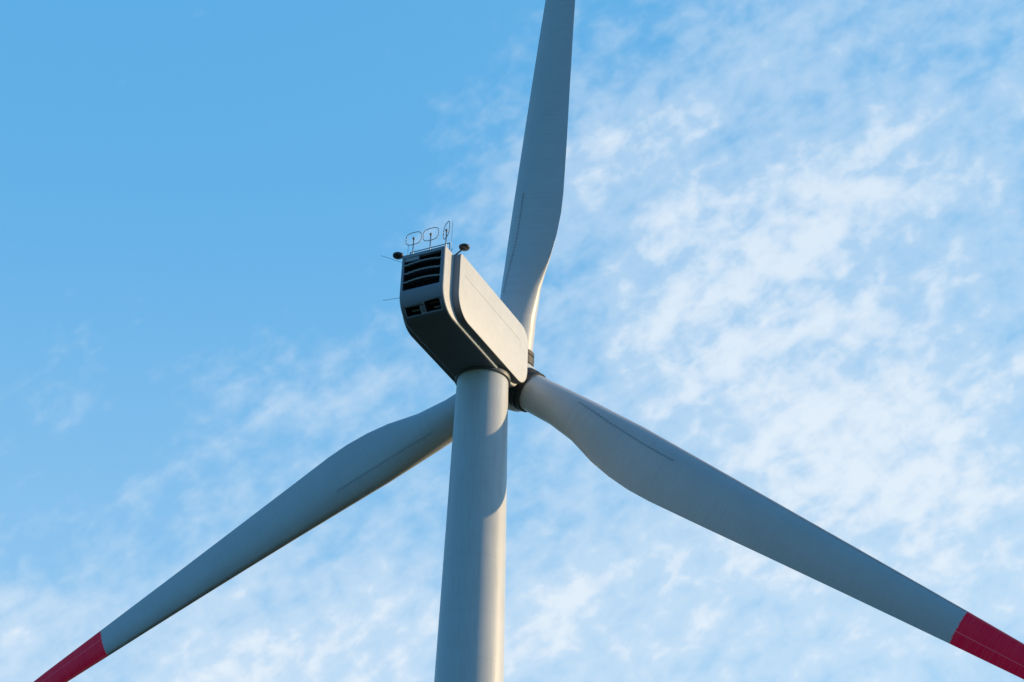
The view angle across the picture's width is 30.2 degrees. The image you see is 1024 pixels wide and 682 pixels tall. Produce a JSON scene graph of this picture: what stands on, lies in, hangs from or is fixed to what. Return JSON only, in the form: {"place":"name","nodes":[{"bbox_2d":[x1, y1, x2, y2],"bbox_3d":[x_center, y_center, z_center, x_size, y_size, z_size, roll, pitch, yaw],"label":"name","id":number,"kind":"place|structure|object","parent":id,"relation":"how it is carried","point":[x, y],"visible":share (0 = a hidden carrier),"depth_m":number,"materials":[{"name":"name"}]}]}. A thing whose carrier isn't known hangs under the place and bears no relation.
{"place":"outdoors","nodes":[
{"label":"outdoors","id":0,"kind":"place"},
{"bbox_2d":[0,0,1023,681],"label":"sky","id":1,"kind":"structure","parent":0,"point":[788,250],"materials":[{"name":"blue"}]},
{"label":"ground","id":2,"kind":"structure","parent":0,"visible":0},
{"bbox_2d":[434,369,507,681],"bbox_3d":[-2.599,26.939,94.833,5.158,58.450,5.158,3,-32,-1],"label":"tower","id":3,"kind":"structure","parent":2,"relation":"on","point":[470,637],"depth_m":103.39,"materials":[{"name":"metal"}]},
{"bbox_2d":[455,366,510,387],"bbox_3d":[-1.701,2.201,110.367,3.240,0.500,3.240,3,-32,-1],"label":"yaw bearing ring","id":4,"kind":"object","parent":3,"relation":"on","point":[504,372],"visible":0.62,"depth_m":109.31,"materials":[{"name":"grey metal"}]},
{"bbox_2d":[34,0,1023,681],"bbox_3d":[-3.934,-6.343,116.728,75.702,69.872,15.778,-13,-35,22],"label":"turbine","id":5,"kind":"object","parent":3,"relation":"on","point":[458,314],"visible":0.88,"depth_m":110.32,"materials":[{"name":"paint"}]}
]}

